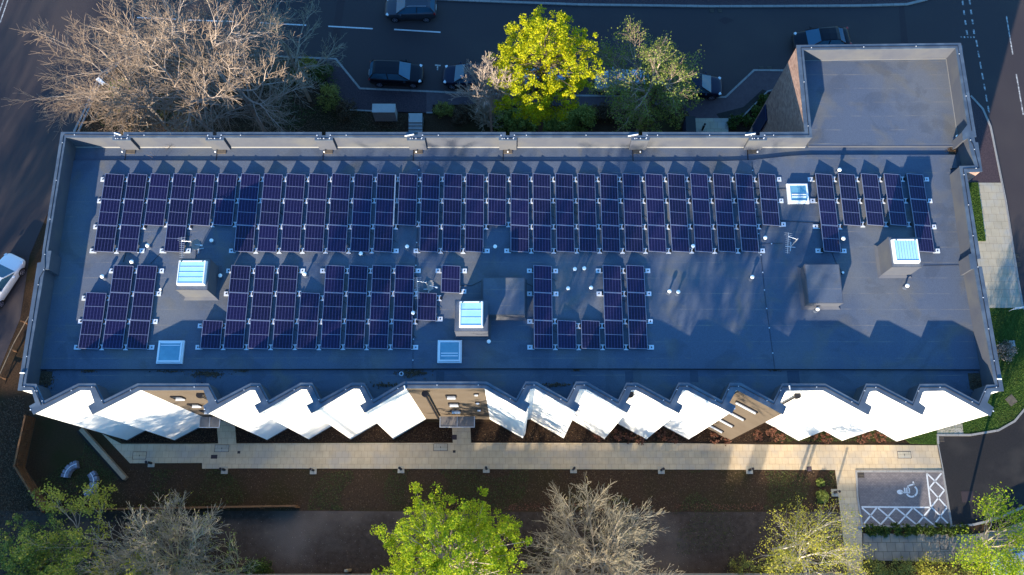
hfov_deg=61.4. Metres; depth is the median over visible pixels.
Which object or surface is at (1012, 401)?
manhole cover
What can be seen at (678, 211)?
solar panel
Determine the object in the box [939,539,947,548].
manhole cover
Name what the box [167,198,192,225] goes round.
solar panel
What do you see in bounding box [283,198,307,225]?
solar panel
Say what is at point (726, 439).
shrub
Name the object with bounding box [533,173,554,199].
solar panel
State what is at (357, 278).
solar panel
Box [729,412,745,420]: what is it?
window
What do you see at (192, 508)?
timber fence
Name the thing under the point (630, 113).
shrub
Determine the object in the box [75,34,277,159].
bare tree
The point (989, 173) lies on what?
pavement
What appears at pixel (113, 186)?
solar panel
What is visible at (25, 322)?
rail fence
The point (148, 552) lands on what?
bare tree
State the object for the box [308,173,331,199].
solar panel
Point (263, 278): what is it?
solar panel
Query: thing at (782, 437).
shrub
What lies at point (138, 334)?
solar panel
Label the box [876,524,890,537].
shrub
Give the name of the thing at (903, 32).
road patch
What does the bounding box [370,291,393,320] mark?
solar panel
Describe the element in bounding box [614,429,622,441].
shrub
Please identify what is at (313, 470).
bollard light
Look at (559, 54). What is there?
broadleaf tree
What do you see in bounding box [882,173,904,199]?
solar panel
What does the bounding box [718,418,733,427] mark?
window
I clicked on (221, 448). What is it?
manhole cover
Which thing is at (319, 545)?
soil
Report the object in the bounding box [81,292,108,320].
solar panel
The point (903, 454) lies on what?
manhole cover
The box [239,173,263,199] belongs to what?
solar panel
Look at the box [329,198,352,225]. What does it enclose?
solar panel
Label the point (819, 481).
shrub
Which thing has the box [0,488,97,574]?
broadleaf tree
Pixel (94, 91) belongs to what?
bare tree
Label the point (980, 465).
driveway
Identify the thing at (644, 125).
broadleaf tree
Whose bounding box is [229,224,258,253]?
solar panel
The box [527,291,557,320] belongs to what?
solar panel
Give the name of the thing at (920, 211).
solar panel
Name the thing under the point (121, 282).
solar panel
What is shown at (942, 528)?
shrub
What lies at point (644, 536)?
weeds
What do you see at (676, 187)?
solar panel
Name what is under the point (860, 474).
gully grate
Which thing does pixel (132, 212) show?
solar panel
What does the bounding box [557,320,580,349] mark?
solar panel
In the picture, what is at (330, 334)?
solar panel
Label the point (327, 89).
shrub
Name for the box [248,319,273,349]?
solar panel
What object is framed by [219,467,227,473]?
bollard light
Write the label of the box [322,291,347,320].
solar panel
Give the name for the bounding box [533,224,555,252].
solar panel
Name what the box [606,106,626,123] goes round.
shrub
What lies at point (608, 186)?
solar panel
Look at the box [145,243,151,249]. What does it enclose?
vent pipe
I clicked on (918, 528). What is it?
shrub
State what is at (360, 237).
solar panel
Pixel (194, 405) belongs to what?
window
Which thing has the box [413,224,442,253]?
solar panel
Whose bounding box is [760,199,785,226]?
solar panel
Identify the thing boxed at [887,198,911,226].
solar panel
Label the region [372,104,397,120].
utility cabinet
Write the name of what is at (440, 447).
manhole cover
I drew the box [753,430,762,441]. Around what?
shrub
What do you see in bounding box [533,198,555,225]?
solar panel
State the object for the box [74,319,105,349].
solar panel
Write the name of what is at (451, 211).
solar panel
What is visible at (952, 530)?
shrub
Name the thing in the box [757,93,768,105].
shrub
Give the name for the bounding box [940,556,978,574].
shrub
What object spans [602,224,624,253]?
solar panel
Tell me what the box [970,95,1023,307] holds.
kerb
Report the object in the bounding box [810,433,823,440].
shrub
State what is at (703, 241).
solar panel
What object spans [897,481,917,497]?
parking marking
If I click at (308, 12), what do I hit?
bare tree
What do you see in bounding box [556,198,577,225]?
solar panel
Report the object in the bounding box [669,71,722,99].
parked car
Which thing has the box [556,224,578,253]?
solar panel
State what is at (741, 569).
shrub
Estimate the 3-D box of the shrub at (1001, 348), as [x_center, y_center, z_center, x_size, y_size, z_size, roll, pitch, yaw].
[35.594,4.521,62.083,1.645,1.249,1.780,30,75,9]
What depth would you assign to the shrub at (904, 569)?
57.71 m
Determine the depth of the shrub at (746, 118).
67.81 m
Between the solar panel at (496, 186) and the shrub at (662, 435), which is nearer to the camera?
the solar panel at (496, 186)
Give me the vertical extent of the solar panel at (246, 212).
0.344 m
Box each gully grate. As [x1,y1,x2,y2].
[857,472,863,477]
[939,436,944,441]
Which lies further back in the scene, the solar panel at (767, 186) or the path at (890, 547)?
the path at (890, 547)
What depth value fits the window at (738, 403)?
51.29 m
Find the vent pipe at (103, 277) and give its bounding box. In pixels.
[100,274,106,280]
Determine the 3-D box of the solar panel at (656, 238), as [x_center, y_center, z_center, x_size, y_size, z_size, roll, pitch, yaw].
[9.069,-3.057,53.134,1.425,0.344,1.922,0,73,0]
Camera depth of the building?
52.62 m
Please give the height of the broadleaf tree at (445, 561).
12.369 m
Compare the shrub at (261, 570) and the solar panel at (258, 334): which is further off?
the shrub at (261, 570)
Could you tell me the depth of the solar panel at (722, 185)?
54.07 m
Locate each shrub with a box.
[229,78,262,110]
[243,556,274,573]
[285,67,302,85]
[298,55,318,77]
[310,61,336,86]
[315,81,342,112]
[333,97,359,121]
[432,100,457,117]
[446,51,526,131]
[450,102,472,125]
[467,94,503,130]
[467,101,483,120]
[489,101,516,134]
[506,108,537,134]
[526,115,555,131]
[550,109,575,131]
[565,104,595,131]
[578,102,598,122]
[591,101,611,120]
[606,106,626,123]
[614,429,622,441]
[624,432,635,443]
[625,104,641,121]
[634,436,645,445]
[656,430,665,440]
[665,432,677,443]
[668,105,688,123]
[710,431,718,443]
[720,437,731,445]
[727,113,741,129]
[727,551,766,574]
[739,113,754,126]
[749,103,761,117]
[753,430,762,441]
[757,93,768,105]
[762,543,802,573]
[766,427,777,436]
[774,433,785,442]
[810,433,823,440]
[815,489,828,502]
[816,478,824,486]
[821,432,833,443]
[856,556,889,574]
[857,434,865,444]
[862,431,871,439]
[864,522,878,536]
[873,431,886,442]
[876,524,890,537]
[886,556,918,574]
[888,522,900,535]
[900,523,911,537]
[911,524,924,535]
[913,552,949,574]
[922,523,934,536]
[934,522,946,535]
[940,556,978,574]
[944,523,957,537]
[955,522,969,533]
[996,341,1018,363]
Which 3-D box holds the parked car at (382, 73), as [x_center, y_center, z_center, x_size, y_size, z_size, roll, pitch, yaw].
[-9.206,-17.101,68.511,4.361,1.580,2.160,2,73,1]
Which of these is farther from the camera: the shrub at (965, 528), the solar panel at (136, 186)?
the shrub at (965, 528)
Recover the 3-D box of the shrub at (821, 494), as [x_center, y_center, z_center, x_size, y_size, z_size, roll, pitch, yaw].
[21.432,14.377,59.399,1.011,0.610,0.984,0,73,0]
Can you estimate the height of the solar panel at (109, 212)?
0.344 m
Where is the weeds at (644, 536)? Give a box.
[471,510,733,568]
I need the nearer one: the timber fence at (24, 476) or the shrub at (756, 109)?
the timber fence at (24, 476)
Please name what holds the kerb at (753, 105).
on the soil at (54, 444)
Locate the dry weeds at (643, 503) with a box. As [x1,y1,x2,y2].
[422,503,839,510]
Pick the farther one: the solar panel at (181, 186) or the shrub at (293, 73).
the shrub at (293, 73)
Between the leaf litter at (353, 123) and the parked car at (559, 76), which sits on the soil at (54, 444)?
the leaf litter at (353, 123)
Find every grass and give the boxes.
[905,308,1023,444]
[968,182,985,240]
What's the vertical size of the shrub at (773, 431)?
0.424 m
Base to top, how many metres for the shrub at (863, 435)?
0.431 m
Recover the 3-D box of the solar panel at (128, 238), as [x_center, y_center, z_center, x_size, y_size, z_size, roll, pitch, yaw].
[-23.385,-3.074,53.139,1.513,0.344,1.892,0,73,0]
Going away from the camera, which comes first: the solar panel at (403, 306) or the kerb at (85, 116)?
the solar panel at (403, 306)
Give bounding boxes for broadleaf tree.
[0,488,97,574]
[4,478,154,574]
[370,481,532,574]
[487,4,604,131]
[586,15,704,134]
[612,42,703,134]
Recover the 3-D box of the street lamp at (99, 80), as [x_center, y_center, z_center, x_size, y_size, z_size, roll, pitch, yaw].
[-29.291,-13.754,64.967,1.423,6.420,0.407,26,75,8]
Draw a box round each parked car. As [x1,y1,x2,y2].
[0,253,25,307]
[368,59,423,87]
[385,0,435,21]
[442,61,494,90]
[524,66,572,91]
[595,67,648,95]
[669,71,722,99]
[791,26,851,49]
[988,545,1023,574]
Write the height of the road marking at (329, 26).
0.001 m
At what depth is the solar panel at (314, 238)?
53.05 m
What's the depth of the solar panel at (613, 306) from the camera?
51.80 m
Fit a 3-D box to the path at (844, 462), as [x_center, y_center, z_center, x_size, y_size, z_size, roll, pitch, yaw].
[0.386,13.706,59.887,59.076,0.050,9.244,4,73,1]
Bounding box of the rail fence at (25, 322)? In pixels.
[0,316,28,379]
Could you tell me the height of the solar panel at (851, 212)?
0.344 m
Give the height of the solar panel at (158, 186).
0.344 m
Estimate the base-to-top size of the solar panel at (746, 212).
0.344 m
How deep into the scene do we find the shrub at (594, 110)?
67.67 m
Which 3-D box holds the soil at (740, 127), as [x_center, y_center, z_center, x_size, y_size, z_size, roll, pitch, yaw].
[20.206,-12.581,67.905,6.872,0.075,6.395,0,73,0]
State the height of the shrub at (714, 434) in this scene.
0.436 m
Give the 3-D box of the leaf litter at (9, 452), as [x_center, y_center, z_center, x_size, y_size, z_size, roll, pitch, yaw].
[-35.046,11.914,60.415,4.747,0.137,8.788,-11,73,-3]
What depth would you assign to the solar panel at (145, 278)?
52.30 m
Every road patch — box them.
[329,0,344,57]
[899,6,907,43]
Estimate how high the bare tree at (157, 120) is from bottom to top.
9.535 m
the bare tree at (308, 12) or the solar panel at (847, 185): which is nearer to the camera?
the solar panel at (847, 185)
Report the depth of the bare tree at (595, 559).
54.77 m
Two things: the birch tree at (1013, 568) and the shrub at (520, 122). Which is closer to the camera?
the birch tree at (1013, 568)
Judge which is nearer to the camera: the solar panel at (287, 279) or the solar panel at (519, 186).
the solar panel at (287, 279)
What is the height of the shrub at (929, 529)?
0.670 m
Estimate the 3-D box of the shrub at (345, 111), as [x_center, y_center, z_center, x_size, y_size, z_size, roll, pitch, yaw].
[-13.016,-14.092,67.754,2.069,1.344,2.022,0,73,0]
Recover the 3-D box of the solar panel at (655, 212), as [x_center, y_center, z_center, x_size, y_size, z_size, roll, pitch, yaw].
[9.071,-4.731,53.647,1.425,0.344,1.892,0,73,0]
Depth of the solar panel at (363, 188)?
54.07 m
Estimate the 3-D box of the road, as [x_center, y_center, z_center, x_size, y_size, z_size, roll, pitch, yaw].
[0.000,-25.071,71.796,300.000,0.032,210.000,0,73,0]
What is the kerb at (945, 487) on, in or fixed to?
on the soil at (54, 444)
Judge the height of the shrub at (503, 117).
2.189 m
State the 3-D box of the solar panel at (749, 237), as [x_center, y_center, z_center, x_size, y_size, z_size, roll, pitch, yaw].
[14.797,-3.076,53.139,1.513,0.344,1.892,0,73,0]
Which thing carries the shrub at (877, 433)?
on the soil at (488, 429)
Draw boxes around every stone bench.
[61,461,79,477]
[84,471,99,497]
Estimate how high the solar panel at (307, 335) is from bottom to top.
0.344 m
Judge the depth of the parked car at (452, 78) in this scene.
68.20 m
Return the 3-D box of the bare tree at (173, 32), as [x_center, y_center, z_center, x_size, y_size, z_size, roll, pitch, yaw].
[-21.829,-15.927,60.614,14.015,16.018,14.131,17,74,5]
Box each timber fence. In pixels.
[13,415,51,512]
[45,505,299,511]
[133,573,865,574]
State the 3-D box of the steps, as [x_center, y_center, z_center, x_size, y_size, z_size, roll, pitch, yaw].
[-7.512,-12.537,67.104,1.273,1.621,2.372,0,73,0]
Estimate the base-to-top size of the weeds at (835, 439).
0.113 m
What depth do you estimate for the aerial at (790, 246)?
51.91 m
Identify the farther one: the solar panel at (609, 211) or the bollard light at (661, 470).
the bollard light at (661, 470)
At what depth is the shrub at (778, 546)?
57.49 m
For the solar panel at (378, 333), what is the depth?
51.27 m
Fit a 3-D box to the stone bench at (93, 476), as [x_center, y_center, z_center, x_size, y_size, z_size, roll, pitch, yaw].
[-29.094,13.634,59.710,0.817,0.430,1.838,8,73,2]
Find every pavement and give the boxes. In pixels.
[315,59,425,112]
[426,71,782,118]
[504,0,915,4]
[717,89,765,117]
[968,97,1000,182]
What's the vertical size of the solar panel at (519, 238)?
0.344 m
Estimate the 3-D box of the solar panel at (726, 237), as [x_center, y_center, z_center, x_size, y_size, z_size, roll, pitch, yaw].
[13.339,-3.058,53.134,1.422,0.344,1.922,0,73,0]
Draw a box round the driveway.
[939,412,1023,524]
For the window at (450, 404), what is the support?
in the building
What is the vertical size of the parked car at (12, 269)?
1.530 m
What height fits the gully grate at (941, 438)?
0.025 m
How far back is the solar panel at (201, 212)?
53.55 m
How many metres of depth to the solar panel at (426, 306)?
51.77 m
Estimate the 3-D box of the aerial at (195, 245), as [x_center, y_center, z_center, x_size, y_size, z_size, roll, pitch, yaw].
[-19.308,-2.271,52.309,1.455,1.500,1.350,-8,73,-2]
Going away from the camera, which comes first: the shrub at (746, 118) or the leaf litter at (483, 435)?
the leaf litter at (483, 435)
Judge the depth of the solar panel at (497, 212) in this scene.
53.56 m
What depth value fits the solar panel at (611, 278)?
52.30 m
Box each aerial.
[180,237,203,257]
[417,280,437,298]
[785,232,797,253]
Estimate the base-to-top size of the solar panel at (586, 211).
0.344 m
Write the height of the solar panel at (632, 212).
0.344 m
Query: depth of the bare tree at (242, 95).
58.20 m
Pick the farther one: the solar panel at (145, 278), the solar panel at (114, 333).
the solar panel at (145, 278)
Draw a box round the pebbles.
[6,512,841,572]
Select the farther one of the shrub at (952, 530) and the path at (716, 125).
the path at (716, 125)
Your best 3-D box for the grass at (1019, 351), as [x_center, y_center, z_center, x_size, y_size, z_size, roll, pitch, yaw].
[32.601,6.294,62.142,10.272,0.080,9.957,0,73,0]
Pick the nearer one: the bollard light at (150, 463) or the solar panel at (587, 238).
the solar panel at (587, 238)
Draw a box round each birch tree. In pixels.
[747,492,875,574]
[948,482,1023,574]
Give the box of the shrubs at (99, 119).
[97,71,392,132]
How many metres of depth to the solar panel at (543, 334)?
51.27 m
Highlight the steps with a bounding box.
[408,113,424,134]
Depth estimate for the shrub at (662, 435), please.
60.76 m
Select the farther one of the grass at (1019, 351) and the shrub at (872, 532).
the grass at (1019, 351)
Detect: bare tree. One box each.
[1,0,251,139]
[73,489,252,574]
[74,0,305,134]
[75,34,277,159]
[101,55,221,131]
[135,0,323,131]
[184,531,260,574]
[244,0,347,101]
[512,476,681,574]
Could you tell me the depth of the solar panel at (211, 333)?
51.27 m
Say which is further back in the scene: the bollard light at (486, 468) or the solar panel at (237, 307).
the bollard light at (486, 468)
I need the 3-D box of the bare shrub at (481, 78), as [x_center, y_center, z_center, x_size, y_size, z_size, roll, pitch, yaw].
[-1.598,-12.406,60.813,4.984,13.576,4.235,18,74,5]
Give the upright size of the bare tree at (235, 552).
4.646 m
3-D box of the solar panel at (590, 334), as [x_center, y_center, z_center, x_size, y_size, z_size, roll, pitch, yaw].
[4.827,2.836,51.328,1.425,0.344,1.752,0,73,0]
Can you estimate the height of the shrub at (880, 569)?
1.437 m
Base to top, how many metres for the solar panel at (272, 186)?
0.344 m
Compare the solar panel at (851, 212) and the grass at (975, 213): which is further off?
the grass at (975, 213)
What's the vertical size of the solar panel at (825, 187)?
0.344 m
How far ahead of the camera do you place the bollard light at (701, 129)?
67.75 m
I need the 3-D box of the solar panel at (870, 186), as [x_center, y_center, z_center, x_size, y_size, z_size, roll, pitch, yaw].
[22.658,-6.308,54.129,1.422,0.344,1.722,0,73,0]
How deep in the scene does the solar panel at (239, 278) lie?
52.30 m
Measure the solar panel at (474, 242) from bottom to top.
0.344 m
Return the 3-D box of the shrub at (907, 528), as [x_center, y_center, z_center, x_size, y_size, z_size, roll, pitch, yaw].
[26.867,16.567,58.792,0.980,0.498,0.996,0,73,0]
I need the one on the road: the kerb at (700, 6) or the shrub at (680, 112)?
the kerb at (700, 6)
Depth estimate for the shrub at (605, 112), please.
67.73 m
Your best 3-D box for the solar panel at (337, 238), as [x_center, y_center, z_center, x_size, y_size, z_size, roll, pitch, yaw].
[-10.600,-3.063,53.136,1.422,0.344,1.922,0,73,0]
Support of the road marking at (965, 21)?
on the road
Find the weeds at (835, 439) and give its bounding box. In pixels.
[774,431,900,441]
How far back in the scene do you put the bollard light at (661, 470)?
60.09 m
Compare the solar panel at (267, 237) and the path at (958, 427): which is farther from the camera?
the path at (958, 427)
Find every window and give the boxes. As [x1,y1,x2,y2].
[170,396,185,400]
[187,403,201,407]
[445,395,456,398]
[448,403,458,406]
[450,410,460,413]
[709,425,723,432]
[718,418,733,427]
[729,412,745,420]
[735,400,757,413]
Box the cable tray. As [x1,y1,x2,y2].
[393,175,395,224]
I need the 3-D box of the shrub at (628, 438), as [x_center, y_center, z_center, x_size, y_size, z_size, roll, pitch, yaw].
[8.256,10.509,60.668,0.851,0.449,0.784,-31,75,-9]
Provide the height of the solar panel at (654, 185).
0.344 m
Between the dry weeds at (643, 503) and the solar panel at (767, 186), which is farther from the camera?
the dry weeds at (643, 503)
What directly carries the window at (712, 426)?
in the building
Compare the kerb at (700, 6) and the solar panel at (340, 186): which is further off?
the kerb at (700, 6)
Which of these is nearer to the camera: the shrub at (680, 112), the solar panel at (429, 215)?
the solar panel at (429, 215)
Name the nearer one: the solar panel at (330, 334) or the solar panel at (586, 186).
the solar panel at (330, 334)
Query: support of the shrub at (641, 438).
on the soil at (488, 429)
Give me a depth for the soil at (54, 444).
60.06 m
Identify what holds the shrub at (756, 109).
on the soil at (54, 444)
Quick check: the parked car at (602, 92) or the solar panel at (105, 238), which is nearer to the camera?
the solar panel at (105, 238)
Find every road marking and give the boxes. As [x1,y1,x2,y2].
[0,0,7,22]
[137,17,440,32]
[961,0,974,37]
[976,40,989,111]
[1006,16,1023,114]
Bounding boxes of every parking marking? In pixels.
[862,473,947,524]
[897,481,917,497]
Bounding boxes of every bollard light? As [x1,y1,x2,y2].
[145,460,154,466]
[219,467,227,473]
[309,467,316,473]
[398,466,403,472]
[483,465,489,472]
[570,466,576,472]
[658,467,664,473]
[699,123,705,131]
[746,467,753,473]
[831,489,840,495]
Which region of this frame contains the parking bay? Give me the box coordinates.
[858,472,950,524]
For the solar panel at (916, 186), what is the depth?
54.07 m
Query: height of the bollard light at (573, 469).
1.000 m
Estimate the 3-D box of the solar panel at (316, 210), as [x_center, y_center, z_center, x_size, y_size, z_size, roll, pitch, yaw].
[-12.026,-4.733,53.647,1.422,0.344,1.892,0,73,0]
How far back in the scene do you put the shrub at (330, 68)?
68.40 m
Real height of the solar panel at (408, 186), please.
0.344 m
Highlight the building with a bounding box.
[18,43,1003,441]
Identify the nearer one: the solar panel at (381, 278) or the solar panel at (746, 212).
the solar panel at (381, 278)
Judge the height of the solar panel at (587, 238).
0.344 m
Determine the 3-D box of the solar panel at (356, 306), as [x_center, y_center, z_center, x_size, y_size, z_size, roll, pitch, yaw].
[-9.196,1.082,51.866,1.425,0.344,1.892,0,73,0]
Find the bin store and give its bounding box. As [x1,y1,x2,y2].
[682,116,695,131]
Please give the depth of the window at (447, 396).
51.82 m
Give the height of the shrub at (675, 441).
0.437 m
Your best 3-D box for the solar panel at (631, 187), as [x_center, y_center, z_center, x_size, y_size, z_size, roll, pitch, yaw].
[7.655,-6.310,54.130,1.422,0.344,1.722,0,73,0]
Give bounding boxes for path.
[103,421,942,572]
[695,118,727,131]
[863,521,1023,562]
[937,423,962,433]
[977,183,1021,307]
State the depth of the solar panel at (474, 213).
53.56 m
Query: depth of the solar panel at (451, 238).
53.04 m
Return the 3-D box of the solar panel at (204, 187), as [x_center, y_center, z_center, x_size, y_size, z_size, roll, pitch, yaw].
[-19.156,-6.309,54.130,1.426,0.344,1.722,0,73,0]
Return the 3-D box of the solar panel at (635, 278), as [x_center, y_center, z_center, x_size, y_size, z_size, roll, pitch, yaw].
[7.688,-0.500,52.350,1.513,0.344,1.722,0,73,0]
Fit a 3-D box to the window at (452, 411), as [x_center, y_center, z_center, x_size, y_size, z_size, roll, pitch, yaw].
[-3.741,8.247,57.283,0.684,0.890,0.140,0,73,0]
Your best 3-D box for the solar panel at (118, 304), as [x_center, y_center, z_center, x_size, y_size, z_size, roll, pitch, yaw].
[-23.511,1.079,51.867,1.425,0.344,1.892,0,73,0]
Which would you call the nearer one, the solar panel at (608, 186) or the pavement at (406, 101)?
the solar panel at (608, 186)
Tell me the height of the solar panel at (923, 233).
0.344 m
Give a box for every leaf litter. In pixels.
[0,395,48,522]
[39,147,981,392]
[57,468,838,510]
[83,62,404,132]
[134,427,901,441]
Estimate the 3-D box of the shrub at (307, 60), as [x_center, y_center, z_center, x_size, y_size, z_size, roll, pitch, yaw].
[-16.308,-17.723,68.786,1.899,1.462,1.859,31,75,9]
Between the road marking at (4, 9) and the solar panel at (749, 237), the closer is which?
the solar panel at (749, 237)
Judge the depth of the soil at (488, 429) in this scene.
60.88 m
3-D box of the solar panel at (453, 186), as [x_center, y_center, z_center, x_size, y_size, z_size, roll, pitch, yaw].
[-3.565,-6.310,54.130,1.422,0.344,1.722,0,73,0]
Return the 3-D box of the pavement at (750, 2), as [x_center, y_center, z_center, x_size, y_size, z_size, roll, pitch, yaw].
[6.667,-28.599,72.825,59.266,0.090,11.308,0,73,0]
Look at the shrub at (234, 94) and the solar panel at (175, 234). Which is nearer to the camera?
the solar panel at (175, 234)
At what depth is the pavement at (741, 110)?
68.31 m
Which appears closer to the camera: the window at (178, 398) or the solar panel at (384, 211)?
the window at (178, 398)
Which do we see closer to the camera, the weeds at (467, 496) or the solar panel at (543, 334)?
the solar panel at (543, 334)
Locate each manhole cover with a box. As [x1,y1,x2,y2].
[214,445,228,451]
[433,444,447,450]
[897,451,911,457]
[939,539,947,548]
[961,491,974,501]
[1005,394,1016,405]
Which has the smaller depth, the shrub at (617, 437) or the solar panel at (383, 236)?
the solar panel at (383, 236)
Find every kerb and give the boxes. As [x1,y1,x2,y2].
[73,65,116,131]
[73,100,90,130]
[204,52,783,97]
[350,109,432,113]
[436,0,926,7]
[729,89,772,118]
[855,470,941,524]
[857,506,1023,528]
[937,409,1023,443]
[937,444,952,524]
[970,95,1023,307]
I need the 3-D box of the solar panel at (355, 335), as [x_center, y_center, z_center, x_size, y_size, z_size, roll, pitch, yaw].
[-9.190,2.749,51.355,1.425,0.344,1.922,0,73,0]
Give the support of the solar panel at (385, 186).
on the building
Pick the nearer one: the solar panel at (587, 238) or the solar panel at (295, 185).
the solar panel at (587, 238)
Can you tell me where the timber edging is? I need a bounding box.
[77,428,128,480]
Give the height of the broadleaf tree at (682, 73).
13.770 m
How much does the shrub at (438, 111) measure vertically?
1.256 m
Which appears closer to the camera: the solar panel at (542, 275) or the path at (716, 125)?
the solar panel at (542, 275)
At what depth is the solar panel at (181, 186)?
54.07 m
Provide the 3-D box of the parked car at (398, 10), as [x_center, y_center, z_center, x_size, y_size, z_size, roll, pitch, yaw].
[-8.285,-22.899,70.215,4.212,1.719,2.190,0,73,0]
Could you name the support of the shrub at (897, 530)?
on the soil at (54, 444)
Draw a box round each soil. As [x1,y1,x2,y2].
[0,54,1023,574]
[0,511,844,574]
[120,422,906,441]
[728,92,770,131]
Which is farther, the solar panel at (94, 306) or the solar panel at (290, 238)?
the solar panel at (290, 238)
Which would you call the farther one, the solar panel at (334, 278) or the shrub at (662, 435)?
the shrub at (662, 435)
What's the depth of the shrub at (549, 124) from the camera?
66.61 m
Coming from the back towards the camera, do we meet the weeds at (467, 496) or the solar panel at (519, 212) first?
the weeds at (467, 496)
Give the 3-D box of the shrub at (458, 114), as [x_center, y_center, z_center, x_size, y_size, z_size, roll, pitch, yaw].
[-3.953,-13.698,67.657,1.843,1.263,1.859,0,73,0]
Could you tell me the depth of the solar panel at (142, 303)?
51.79 m
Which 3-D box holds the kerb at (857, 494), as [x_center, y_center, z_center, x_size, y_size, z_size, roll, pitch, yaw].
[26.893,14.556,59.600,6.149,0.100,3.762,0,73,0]
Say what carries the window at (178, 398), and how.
in the building
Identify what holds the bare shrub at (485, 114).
on the soil at (54, 444)
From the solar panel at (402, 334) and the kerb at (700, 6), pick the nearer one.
the solar panel at (402, 334)
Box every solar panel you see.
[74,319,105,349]
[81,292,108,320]
[89,224,120,253]
[97,198,124,225]
[100,173,127,199]
[102,319,129,349]
[106,291,133,320]
[109,265,136,292]
[117,224,145,252]
[121,198,147,225]
[125,173,149,199]
[127,319,157,349]
[130,291,160,320]
[134,265,163,292]
[144,198,170,226]
[148,173,172,199]
[159,224,191,252]
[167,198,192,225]
[171,173,195,199]
[190,198,215,226]
[193,173,217,199]
[195,320,225,349]
[213,198,238,226]
[216,173,240,199]
[223,319,250,349]
[224,291,252,320]
[226,265,254,292]
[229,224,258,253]
[236,198,261,225]
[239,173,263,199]
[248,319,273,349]
[251,291,276,320]
[253,265,278,292]
[257,224,282,252]
[259,198,284,225]
[262,173,285,199]
[272,319,298,349]
[274,291,301,320]
[277,265,304,292]
[281,224,305,252]
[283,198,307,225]
[285,173,308,199]
[297,319,321,349]
[299,292,323,320]
[304,224,328,252]
[306,198,330,225]
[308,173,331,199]
[320,265,348,292]
[320,319,345,349]
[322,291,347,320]
[327,224,351,252]
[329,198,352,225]
[331,173,353,199]
[345,319,369,349]
[346,291,370,320]
[348,265,371,292]
[350,224,374,253]
[352,198,375,225]
[353,173,376,199]
[369,319,392,349]
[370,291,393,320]
[371,265,394,292]
[373,224,398,252]
[375,198,397,225]
[376,173,398,199]
[392,319,417,349]
[393,291,416,320]
[394,265,420,292]
[397,198,420,226]
[398,173,421,199]
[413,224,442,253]
[417,292,442,320]
[420,198,442,225]
[421,173,443,199]
[436,265,466,293]
[442,224,464,253]
[443,173,465,199]
[443,198,465,225]
[465,198,487,225]
[465,224,489,252]
[466,173,487,199]
[488,173,510,199]
[488,198,510,226]
[505,224,533,252]
[511,173,532,199]
[511,198,532,225]
[527,265,557,292]
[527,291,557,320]
[527,319,557,349]
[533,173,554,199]
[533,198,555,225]
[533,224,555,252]
[555,173,577,199]
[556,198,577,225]
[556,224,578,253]
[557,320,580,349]
[577,173,599,199]
[578,198,599,225]
[579,224,601,252]
[581,320,604,349]
[596,265,625,292]
[596,291,626,320]
[600,173,621,199]
[601,198,622,225]
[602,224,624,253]
[604,319,628,349]
[622,173,644,199]
[623,198,645,225]
[624,224,647,253]
[626,265,649,292]
[627,291,650,320]
[628,319,653,349]
[645,173,666,199]
[646,198,668,225]
[647,224,670,253]
[667,173,689,199]
[669,198,690,225]
[670,224,693,253]
[690,173,711,199]
[692,198,714,225]
[693,224,716,253]
[712,173,734,199]
[715,198,736,225]
[717,224,740,253]
[734,173,756,199]
[737,198,758,225]
[739,224,764,252]
[757,173,780,199]
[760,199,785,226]
[808,173,836,199]
[810,198,839,225]
[813,224,846,252]
[837,173,859,199]
[841,198,865,226]
[860,173,882,199]
[864,198,888,226]
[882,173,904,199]
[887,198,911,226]
[905,173,928,199]
[910,199,932,225]
[914,225,939,252]
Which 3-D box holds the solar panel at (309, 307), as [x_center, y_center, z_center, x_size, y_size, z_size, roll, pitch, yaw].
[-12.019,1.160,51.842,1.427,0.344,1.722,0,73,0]
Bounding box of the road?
[0,0,1023,366]
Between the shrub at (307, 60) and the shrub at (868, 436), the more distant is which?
the shrub at (307, 60)
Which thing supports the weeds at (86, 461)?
on the soil at (54, 444)
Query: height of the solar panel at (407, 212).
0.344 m
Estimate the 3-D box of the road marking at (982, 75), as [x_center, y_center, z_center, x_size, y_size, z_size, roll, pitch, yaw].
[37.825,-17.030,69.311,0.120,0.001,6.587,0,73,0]
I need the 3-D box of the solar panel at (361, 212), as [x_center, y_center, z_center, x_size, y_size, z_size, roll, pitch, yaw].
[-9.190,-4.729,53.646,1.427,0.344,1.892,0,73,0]
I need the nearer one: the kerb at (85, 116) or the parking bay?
the parking bay
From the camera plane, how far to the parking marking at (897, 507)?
59.40 m
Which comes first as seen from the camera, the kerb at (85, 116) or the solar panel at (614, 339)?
the solar panel at (614, 339)
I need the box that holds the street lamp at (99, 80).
[96,77,148,126]
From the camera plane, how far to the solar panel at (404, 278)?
52.30 m
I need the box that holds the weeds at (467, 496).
[72,468,836,510]
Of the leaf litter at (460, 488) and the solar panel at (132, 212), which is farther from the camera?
the leaf litter at (460, 488)
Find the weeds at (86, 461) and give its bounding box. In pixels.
[36,441,116,504]
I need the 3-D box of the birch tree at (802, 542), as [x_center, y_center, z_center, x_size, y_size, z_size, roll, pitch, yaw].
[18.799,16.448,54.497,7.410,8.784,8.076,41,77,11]

